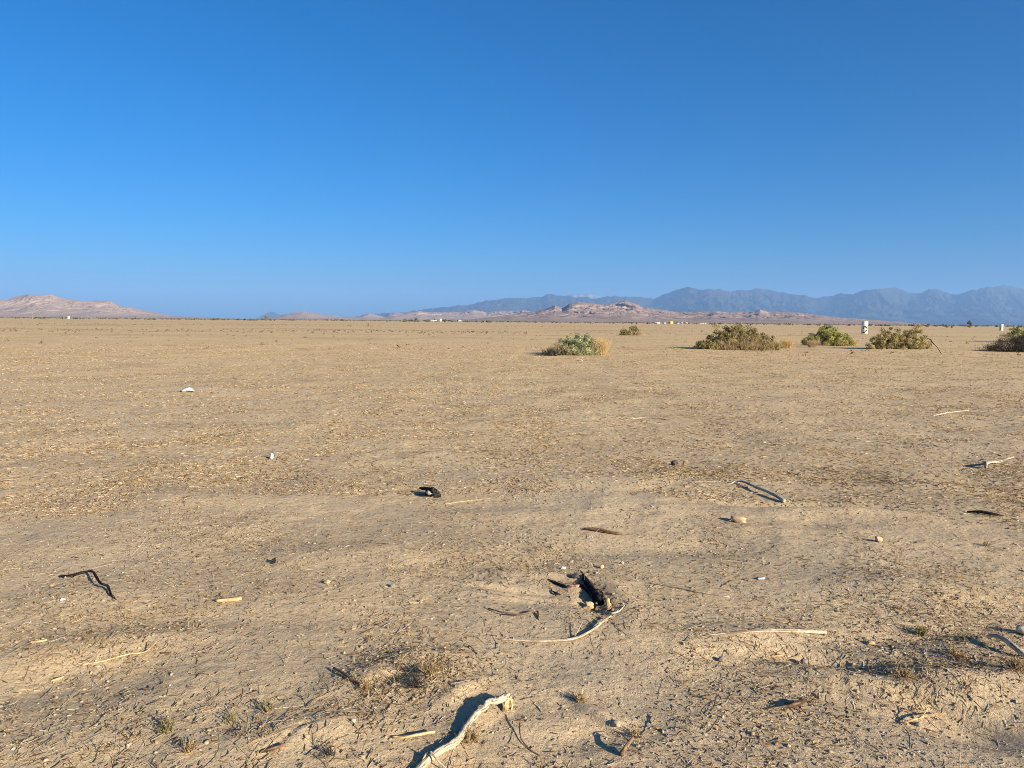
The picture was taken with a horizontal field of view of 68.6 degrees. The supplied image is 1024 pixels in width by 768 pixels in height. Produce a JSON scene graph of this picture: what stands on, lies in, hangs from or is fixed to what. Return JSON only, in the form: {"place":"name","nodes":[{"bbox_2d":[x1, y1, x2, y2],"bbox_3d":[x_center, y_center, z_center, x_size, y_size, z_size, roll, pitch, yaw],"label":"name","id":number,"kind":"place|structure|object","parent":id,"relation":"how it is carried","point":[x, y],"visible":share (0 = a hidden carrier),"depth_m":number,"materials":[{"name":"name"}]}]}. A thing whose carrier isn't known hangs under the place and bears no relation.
{"place":"outdoors","nodes":[
{"label":"outdoors","id":0,"kind":"place"},
{"bbox_2d":[0,294,231,318],"bbox_3d":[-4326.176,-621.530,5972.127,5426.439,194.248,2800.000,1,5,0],"label":"hills","id":1,"kind":"structure","parent":0,"point":[49,305],"depth_m":5377.99,"materials":[{"name":"stone"}]},
{"bbox_2d":[257,312,280,318],"bbox_3d":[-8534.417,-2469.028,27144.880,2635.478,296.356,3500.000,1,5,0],"label":"distant hills","id":2,"kind":"structure","parent":0,"point":[271,314],"depth_m":27034.88,"materials":[{"name":"blue stone"}]},
{"bbox_2d":[269,310,530,320],"bbox_3d":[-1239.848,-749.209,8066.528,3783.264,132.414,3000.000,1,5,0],"label":"hills","id":3,"kind":"structure","parent":0,"point":[437,316],"depth_m":7833.44,"materials":[{"name":"stone"}]},
{"bbox_2d":[0,317,1023,767],"bbox_3d":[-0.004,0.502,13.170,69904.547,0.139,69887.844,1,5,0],"label":"ground","id":4,"kind":"structure","parent":0,"point":[270,651],"depth_m":5.38,"materials":[{"name":"soil"}]},
{"bbox_2d":[30,639,46,642],"bbox_3d":[-2.311,1.254,3.664,0.074,0.011,0.020,-1,5,-12],"label":"wood chip","id":5,"kind":"object","parent":4,"relation":"on","point":[41,640],"visible":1,"depth_m":3.66,"materials":[{"name":"beige wood"}]},
{"bbox_2d":[50,676,63,681],"bbox_3d":[-2.042,1.323,3.371,0.018,0.009,0.052,5,6,43],"label":"wood chip","id":6,"kind":"object","parent":4,"relation":"on","point":[58,678],"visible":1,"depth_m":3.37,"materials":[{"name":"beige wood"}]},
{"bbox_2d":[59,570,116,599],"bbox_3d":[-2.452,1.166,4.442,0.721,0.080,0.140,4,6,37],"label":"charred stick","id":7,"kind":"object","parent":4,"relation":"on","point":[95,576],"visible":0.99,"depth_m":4.56,"materials":[{"name":"brown wood"}]},
{"bbox_2d":[83,642,156,664],"bbox_3d":[-1.840,1.262,3.530,0.314,0.073,0.032,-1,5,-18],"label":"bent straw","id":8,"kind":"object","parent":4,"relation":"on","point":[120,656],"visible":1,"depth_m":3.54,"materials":[{"name":"beige plant"}]},
{"bbox_2d":[152,712,176,733],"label":"weed tuft","id":9,"kind":"object","parent":4,"relation":"on","point":[167,724],"visible":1,"depth_m":2.89,"materials":[{"name":"plant"}]},
{"bbox_2d":[173,737,200,753],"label":"weed tuft","id":10,"kind":"object","parent":4,"relation":"on","point":[191,745],"visible":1,"depth_m":2.75,"materials":[{"name":"beige plant"}]},
{"bbox_2d":[180,387,193,391],"bbox_3d":[-6.995,0.131,16.211,0.349,0.126,0.221,1,5,0],"label":"plastic bag","id":11,"kind":"object","parent":4,"relation":"on","point":[187,389],"visible":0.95,"depth_m":16.14,"materials":[{"name":"white plastic"}]},
{"bbox_2d":[215,597,241,601],"bbox_3d":[-1.596,1.212,4.231,0.143,0.022,0.041,0,5,-6],"label":"wood chip","id":12,"kind":"object","parent":4,"relation":"on","point":[229,599],"visible":1,"depth_m":4.22,"materials":[{"name":"beige wood"}]},
{"bbox_2d":[224,709,238,724],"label":"weed tuft","id":13,"kind":"object","parent":4,"relation":"on","point":[231,716],"visible":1,"depth_m":2.96,"materials":[{"name":"plant"}]},
{"bbox_2d":[0,328,527,333],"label":"weed row","id":14,"kind":"object","parent":4,"relation":"on","point":[486,332],"visible":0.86,"depth_m":97.26,"materials":[{"name":"brown plant"}]},
{"bbox_2d":[256,696,277,713],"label":"weed tuft","id":15,"kind":"object","parent":4,"relation":"on","point":[265,708],"visible":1,"depth_m":3.02,"materials":[{"name":"plant"}]},
{"bbox_2d":[260,743,284,753],"bbox_3d":[-0.872,1.329,2.738,0.089,0.026,0.016,-1,5,-18],"label":"split stick","id":16,"kind":"object","parent":4,"relation":"on","point":[273,748],"visible":0.97,"depth_m":2.73,"materials":[{"name":"brown wood"}]},
{"bbox_2d":[22,323,544,326],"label":"weed row","id":17,"kind":"object","parent":4,"relation":"on","point":[227,324],"visible":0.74,"depth_m":192.98,"materials":[{"name":"plant"}]},
{"bbox_2d":[310,739,335,758],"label":"weed tuft","id":18,"kind":"object","parent":4,"relation":"on","point":[328,752],"visible":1,"depth_m":2.71,"materials":[{"name":"brown plant"}]},
{"bbox_2d":[333,667,358,685],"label":"dark twig","id":19,"kind":"object","parent":4,"relation":"on","point":[345,674],"visible":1,"depth_m":3.27,"materials":[{"name":"brown wood"}]},
{"bbox_2d":[357,675,373,691],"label":"weed tuft","id":20,"kind":"object","parent":4,"relation":"on","point":[365,686],"visible":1,"depth_m":3.16,"materials":[{"name":"beige plant"}]},
{"bbox_2d":[392,730,434,738],"bbox_3d":[-0.371,1.323,2.832,0.159,0.018,0.023,0,5,-10],"label":"tan stick","id":21,"kind":"object","parent":4,"relation":"on","point":[417,734],"visible":1,"depth_m":2.82,"materials":[{"name":"brown wood"}]},
{"bbox_2d":[401,670,435,688],"bbox_3d":[-0.397,1.260,3.190,0.158,0.070,0.140,1,5,0],"label":"weed tuft","id":22,"kind":"object","parent":4,"relation":"on","point":[414,682],"visible":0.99,"depth_m":3.19,"materials":[{"name":"brown plant"}]},
{"bbox_2d":[419,487,440,497],"bbox_3d":[-0.762,1.020,7.090,0.166,0.138,0.264,-2,5,-24],"label":"black wood lump","id":23,"kind":"object","parent":4,"relation":"on","point":[433,492],"visible":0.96,"depth_m":7.00,"materials":[{"name":"grey wood"}]},
{"bbox_2d":[413,656,453,676],"bbox_3d":[-0.343,1.224,3.292,0.204,0.098,0.185,-2,5,-27],"label":"weed tuft","id":24,"kind":"object","parent":4,"relation":"on","point":[428,669],"visible":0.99,"depth_m":3.28,"materials":[{"name":"beige plant"}]},
{"bbox_2d":[414,693,512,767],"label":"driftwood branch","id":25,"kind":"object","parent":4,"relation":"on","point":[504,699],"visible":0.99,"depth_m":2.85,"materials":[{"name":"brown wood"}]},
{"bbox_2d":[445,723,483,749],"bbox_3d":[-0.181,1.316,2.825,0.159,0.073,0.131,1,5,0],"label":"weed tuft","id":26,"kind":"object","parent":4,"relation":"on","point":[469,737],"visible":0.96,"depth_m":2.82,"materials":[{"name":"beige plant"}]},
{"bbox_2d":[0,316,1021,326],"bbox_3d":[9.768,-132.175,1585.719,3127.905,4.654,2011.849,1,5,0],"label":"scrub line","id":27,"kind":"object","parent":4,"relation":"on","point":[590,322],"visible":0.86,"depth_m":1086.80,"materials":[{"name":"plant"}]},
{"bbox_2d":[0,327,1022,424],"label":"field stubble","id":28,"kind":"object","parent":4,"relation":"on","point":[49,375],"visible":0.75,"depth_m":21.72,"materials":[{"name":"beige plant"}]},
{"bbox_2d":[0,343,1023,529],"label":"field chaff","id":29,"kind":"object","parent":4,"relation":"on","point":[570,475],"visible":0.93,"depth_m":9.98,"materials":[{"name":"plant"}]},
{"bbox_2d":[0,345,1023,504],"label":"field straw","id":30,"kind":"object","parent":4,"relation":"on","point":[522,457],"visible":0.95,"depth_m":11.00,"materials":[{"name":"beige plant"}]},
{"bbox_2d":[0,372,1023,767],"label":"soil crumbs","id":31,"kind":"object","parent":4,"relation":"on","point":[362,756],"visible":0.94,"depth_m":4.06,"materials":[{"name":"brown soil"}]},
{"bbox_2d":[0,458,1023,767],"bbox_3d":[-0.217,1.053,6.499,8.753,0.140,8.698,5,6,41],"label":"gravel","id":32,"kind":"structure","parent":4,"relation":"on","point":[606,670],"depth_m":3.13,"materials":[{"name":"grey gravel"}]},
{"bbox_2d":[0,328,1023,443],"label":"field clods","id":33,"kind":"object","parent":4,"relation":"on","point":[491,390],"visible":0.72,"depth_m":16.57,"materials":[{"name":"soil"}]},
{"bbox_2d":[0,375,1023,767],"bbox_3d":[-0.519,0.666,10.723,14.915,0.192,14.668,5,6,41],"label":"straw litter","id":34,"kind":"object","parent":4,"relation":"on","point":[434,681],"visible":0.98,"depth_m":3.90,"materials":[{"name":"beige plant"}]},
{"bbox_2d":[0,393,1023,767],"bbox_3d":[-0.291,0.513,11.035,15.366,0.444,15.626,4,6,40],"label":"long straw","id":35,"kind":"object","parent":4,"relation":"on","point":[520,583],"visible":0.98,"depth_m":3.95,"materials":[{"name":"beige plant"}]},
{"bbox_2d":[4,320,1020,358],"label":"field weeds","id":36,"kind":"object","parent":4,"relation":"on","point":[40,342],"visible":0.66,"depth_m":88.63,"materials":[{"name":"brown plant"}]},
{"bbox_2d":[488,608,538,619],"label":"root twig","id":37,"kind":"object","parent":4,"relation":"on","point":[537,611],"visible":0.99,"depth_m":4.08,"materials":[{"name":"brown wood"}]},
{"bbox_2d":[9,398,1023,767],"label":"dry stubble","id":38,"kind":"object","parent":4,"relation":"on","point":[491,576],"visible":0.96,"depth_m":3.92,"materials":[{"name":"beige plant"}]},
{"bbox_2d":[519,715,540,755],"bbox_3d":[0.055,1.337,2.856,0.043,0.052,0.212,-1,5,-18],"label":"curved twig","id":39,"kind":"object","parent":4,"relation":"on","point":[522,739],"visible":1,"depth_m":2.84,"materials":[{"name":"brown wood"}]},
{"bbox_2d":[539,347,561,355],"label":"grass tuft","id":40,"kind":"object","parent":4,"relation":"on","point":[549,352],"visible":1,"depth_m":35.29,"materials":[{"name":"brown plant"}]},
{"bbox_2d":[499,615,611,641],"bbox_3d":[0.261,1.271,3.845,0.644,0.044,0.154,-1,5,-21],"label":"dry twig","id":41,"kind":"object","parent":4,"relation":"on","point":[595,626],"visible":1,"depth_m":3.79,"materials":[{"name":"brown wood"}]},
{"bbox_2d":[547,579,567,587],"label":"burnt twig","id":42,"kind":"object","parent":4,"relation":"on","point":[559,584],"visible":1,"depth_m":4.56,"materials":[{"name":"brown wood"}]},
{"bbox_2d":[541,333,601,355],"bbox_3d":[2.872,-1.942,36.149,3.191,1.126,1.789,1,5,0],"label":"shrub","id":43,"kind":"object","parent":4,"relation":"on","point":[580,347],"visible":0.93,"depth_m":35.89,"materials":[{"name":"green plant"}]},
{"bbox_2d":[570,573,578,578],"bbox_3d":[0.389,1.185,4.639,0.057,0.036,0.043,1,5,0],"label":"charcoal piece","id":44,"kind":"object","parent":4,"relation":"on","point":[575,576],"visible":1,"depth_m":4.63,"materials":[{"name":"stone"}]},
{"bbox_2d":[570,691,596,703],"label":"weed tuft","id":45,"kind":"object","parent":4,"relation":"on","point":[580,697],"visible":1,"depth_m":3.17,"materials":[{"name":"beige plant"}]},
{"bbox_2d":[585,601,593,610],"bbox_3d":[0.444,1.284,4.299,0.060,0.073,0.034,3,5,24],"label":"wood chunk","id":46,"kind":"object","parent":4,"relation":"on","point":[590,604],"visible":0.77,"depth_m":4.29,"materials":[{"name":"beige wood"}]},
{"bbox_2d":[579,571,611,610],"bbox_3d":[0.461,1.221,4.470,0.096,0.078,0.560,-1,5,-13],"label":"burnt log","id":47,"kind":"object","parent":4,"relation":"on","point":[592,590],"visible":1,"depth_m":4.36,"materials":[{"name":"brown wood"}]},
{"bbox_2d":[591,337,613,354],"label":"grass tuft","id":48,"kind":"object","parent":4,"relation":"on","point":[603,350],"visible":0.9,"depth_m":35.99,"materials":[{"name":"beige plant"}]},
{"bbox_2d":[583,527,624,535],"bbox_3d":[0.708,1.137,5.807,0.330,0.041,0.046,2,5,23],"label":"bark strip","id":49,"kind":"object","parent":4,"relation":"on","point":[602,530],"visible":0.99,"depth_m":5.79,"materials":[{"name":"brown wood"}]},
{"bbox_2d":[602,605,624,613],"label":"white twig","id":50,"kind":"object","parent":4,"relation":"on","point":[612,612],"visible":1,"depth_m":4.11,"materials":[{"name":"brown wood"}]},
{"bbox_2d":[611,719,620,726],"bbox_3d":[0.413,1.344,2.974,0.038,0.020,0.048,1,5,0],"label":"soil slab","id":51,"kind":"object","parent":4,"relation":"on","point":[616,723],"depth_m":2.97,"materials":[{"name":"beige soil"}]},
{"bbox_2d":[616,732,644,756],"bbox_3d":[0.445,1.337,2.830,0.107,0.060,0.193,1,5,0],"label":"twig","id":52,"kind":"object","parent":4,"relation":"on","point":[626,746],"visible":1,"depth_m":2.77,"materials":[{"name":"brown wood"}]},
{"bbox_2d":[619,325,645,334],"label":"shrub","id":53,"kind":"object","parent":4,"relation":"on","point":[635,331],"visible":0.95,"depth_m":91.24,"materials":[{"name":"green plant"}]},
{"bbox_2d":[627,723,643,738],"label":"weed tuft","id":54,"kind":"object","parent":4,"relation":"on","point":[636,732],"visible":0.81,"depth_m":2.92,"materials":[{"name":"beige plant"}]},
{"bbox_2d":[630,417,669,420],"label":"pale twig","id":55,"kind":"object","parent":4,"relation":"on","point":[649,418],"visible":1,"depth_m":12.73,"materials":[{"name":"brown wood"}]},
{"bbox_2d":[671,460,677,464],"bbox_3d":[1.878,0.913,8.673,0.078,0.070,0.064,-3,6,-36],"label":"dark stone","id":56,"kind":"object","parent":4,"relation":"on","point":[674,462],"visible":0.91,"depth_m":8.65,"materials":[{"name":"grey stone"}]},
{"bbox_2d":[648,582,729,597],"bbox_3d":[1.045,1.225,4.470,0.495,0.018,0.027,3,6,31],"label":"pale stick","id":57,"kind":"object","parent":4,"relation":"on","point":[690,590],"visible":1,"depth_m":4.45,"materials":[{"name":"brown wood"}]},
{"bbox_2d":[718,656,725,661],"bbox_3d":[1.011,1.328,3.620,0.038,0.032,0.027,3,5,28],"label":"grey stone","id":58,"kind":"object","parent":4,"relation":"on","point":[721,659],"visible":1,"depth_m":3.61,"materials":[{"name":"grey stone"}]},
{"bbox_2d":[690,480,785,502],"bbox_3d":[2.264,1.010,7.315,0.379,0.054,1.074,-3,6,-40],"label":"grey stick","id":59,"kind":"object","parent":4,"relation":"on","point":[781,499],"visible":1,"depth_m":7.29,"materials":[{"name":"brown wood"}]},
{"bbox_2d":[730,516,746,522],"bbox_3d":[1.850,1.105,6.136,0.135,0.052,0.104,3,5,27],"label":"soil clod","id":60,"kind":"object","parent":4,"relation":"on","point":[736,519],"visible":0.98,"depth_m":6.10,"materials":[{"name":"beige soil"}]},
{"bbox_2d":[693,322,783,350],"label":"shrub","id":61,"kind":"object","parent":4,"relation":"on","point":[742,341],"visible":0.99,"depth_m":45.59,"materials":[{"name":"green plant"}]},
{"bbox_2d":[705,629,826,635],"bbox_3d":[1.306,1.275,3.840,0.656,0.050,0.037,0,5,-7],"label":"dry stick","id":62,"kind":"object","parent":4,"relation":"on","point":[782,631],"visible":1,"depth_m":3.83,"materials":[{"name":"brown wood"}]},
{"bbox_2d":[766,699,805,709],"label":"broken stem","id":63,"kind":"object","parent":4,"relation":"on","point":[798,703],"visible":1,"depth_m":3.13,"materials":[{"name":"brown plant"}]},
{"bbox_2d":[777,337,798,347],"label":"grass tuft","id":64,"kind":"object","parent":4,"relation":"on","point":[788,345],"visible":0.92,"depth_m":50.04,"materials":[{"name":"beige plant"}]},
{"bbox_2d":[800,658,807,663],"bbox_3d":[1.418,1.346,3.644,0.037,0.025,0.033,1,5,0],"label":"grey stone","id":65,"kind":"object","parent":4,"relation":"on","point":[803,661],"visible":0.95,"depth_m":3.63,"materials":[{"name":"grey stone"}]},
{"bbox_2d":[807,340,820,346],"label":"grass tuft","id":66,"kind":"object","parent":4,"relation":"on","point":[813,343],"visible":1,"depth_m":51.47,"materials":[{"name":"beige plant"}]},
{"bbox_2d":[801,324,857,345],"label":"shrub","id":67,"kind":"object","parent":4,"relation":"on","point":[833,337],"visible":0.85,"depth_m":55.38,"materials":[{"name":"green plant"}]},
{"bbox_2d":[861,321,867,333],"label":"standpipe","id":68,"kind":"object","parent":4,"relation":"on","point":[864,328],"visible":0.96,"depth_m":131.17,"materials":[{"name":"concrete"}]},
{"bbox_2d":[875,536,882,541],"bbox_3d":[2.717,1.154,5.561,0.057,0.052,0.041,1,5,0],"label":"soil clod","id":69,"kind":"object","parent":4,"relation":"on","point":[878,539],"visible":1,"depth_m":5.55,"materials":[{"name":"beige soil"}]},
{"bbox_2d":[865,324,933,348],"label":"shrub","id":70,"kind":"object","parent":4,"relation":"on","point":[898,341],"visible":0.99,"depth_m":48.63,"materials":[{"name":"green plant"}]},
{"bbox_2d":[883,661,923,680],"bbox_3d":[1.754,1.287,3.351,0.162,0.078,0.167,1,5,0],"label":"weed tuft","id":71,"kind":"object","parent":4,"relation":"on","point":[904,674],"visible":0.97,"depth_m":3.35,"materials":[{"name":"brown plant"}]},
{"bbox_2d":[914,722,921,726],"bbox_3d":[1.663,1.394,3.077,0.025,0.022,0.021,1,5,0],"label":"rough clod","id":72,"kind":"object","parent":4,"relation":"on","point":[917,724],"visible":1,"depth_m":3.07,"materials":[{"name":"grey stone"}]},
{"bbox_2d":[912,623,930,637],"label":"weed tuft","id":73,"kind":"object","parent":4,"relation":"on","point":[921,631],"visible":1,"depth_m":3.92,"materials":[{"name":"plant"}]},
{"bbox_2d":[902,706,945,723],"bbox_3d":[1.709,1.368,3.099,0.224,0.050,0.037,-1,5,-21],"label":"dead stick","id":74,"kind":"object","parent":4,"relation":"on","point":[913,719],"visible":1,"depth_m":3.08,"materials":[{"name":"beige wood"}]},
{"bbox_2d":[933,410,968,415],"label":"pale twig","id":75,"kind":"object","parent":4,"relation":"on","point":[950,412],"visible":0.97,"depth_m":13.47,"materials":[{"name":"brown wood"}]},
{"bbox_2d":[935,642,972,658],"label":"weed tuft","id":76,"kind":"object","parent":4,"relation":"on","point":[956,652],"visible":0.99,"depth_m":3.61,"materials":[{"name":"beige plant"}]},
{"bbox_2d":[967,510,1000,515],"bbox_3d":[3.965,1.081,6.310,0.244,0.038,0.061,3,5,27],"label":"dark stick","id":77,"kind":"object","parent":4,"relation":"on","point":[984,512],"visible":1,"depth_m":6.29,"materials":[{"name":"brown wood"}]},
{"bbox_2d":[984,456,1013,467],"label":"bleached branch","id":78,"kind":"object","parent":4,"relation":"on","point":[994,461],"visible":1,"depth_m":8.63,"materials":[{"name":"white wood"}]},
{"bbox_2d":[977,332,1023,351],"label":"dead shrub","id":79,"kind":"object","parent":4,"relation":"on","point":[1002,345],"visible":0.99,"depth_m":46.21,"materials":[{"name":"plant"}]},
{"bbox_2d":[987,634,1023,656],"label":"curved branch","id":80,"kind":"object","parent":4,"relation":"on","point":[1013,646],"visible":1,"depth_m":3.67,"materials":[{"name":"grey wood"}]},
{"bbox_2d":[998,325,1023,341],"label":"shrub","id":81,"kind":"object","parent":4,"relation":"on","point":[1017,330],"visible":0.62,"depth_m":72.03,"materials":[{"name":"green plant"}]},
{"bbox_2d":[999,651,1023,671],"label":"weed tuft","id":82,"kind":"object","parent":4,"relation":"on","point":[1016,665],"visible":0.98,"depth_m":3.41,"materials":[{"name":"brown plant"}]},
{"bbox_2d":[1016,625,1023,634],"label":"white stone","id":83,"kind":"object","parent":4,"relation":"on","point":[1020,629],"visible":1,"depth_m":3.87,"materials":[{"name":"white stone"}]},
{"bbox_2d":[0,0,1023,318],"label":"sky","id":84,"kind":"structure","parent":0,"point":[234,159],"materials":[{"name":"blue"}]},
{"bbox_2d":[567,293,600,298],"bbox_3d":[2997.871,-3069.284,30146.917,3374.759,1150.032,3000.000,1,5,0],"label":"distant mountains","id":85,"kind":"structure","parent":0,"point":[592,296],"depth_m":30327.75,"materials":[{"name":"blue stone"}]},
{"bbox_2d":[451,300,933,324],"bbox_3d":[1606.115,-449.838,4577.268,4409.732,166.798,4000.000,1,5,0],"label":"central hills","id":86,"kind":"structure","parent":0,"point":[623,311],"depth_m":4336.70,"materials":[{"name":"brown stone"}]},
{"bbox_2d":[374,285,1023,325],"bbox_3d":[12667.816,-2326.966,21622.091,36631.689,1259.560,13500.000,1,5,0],"label":"mountains","id":87,"kind":"structure","parent":0,"point":[1002,304],"depth_m":21854.89,"materials":[{"name":"blue stone"}]}
]}

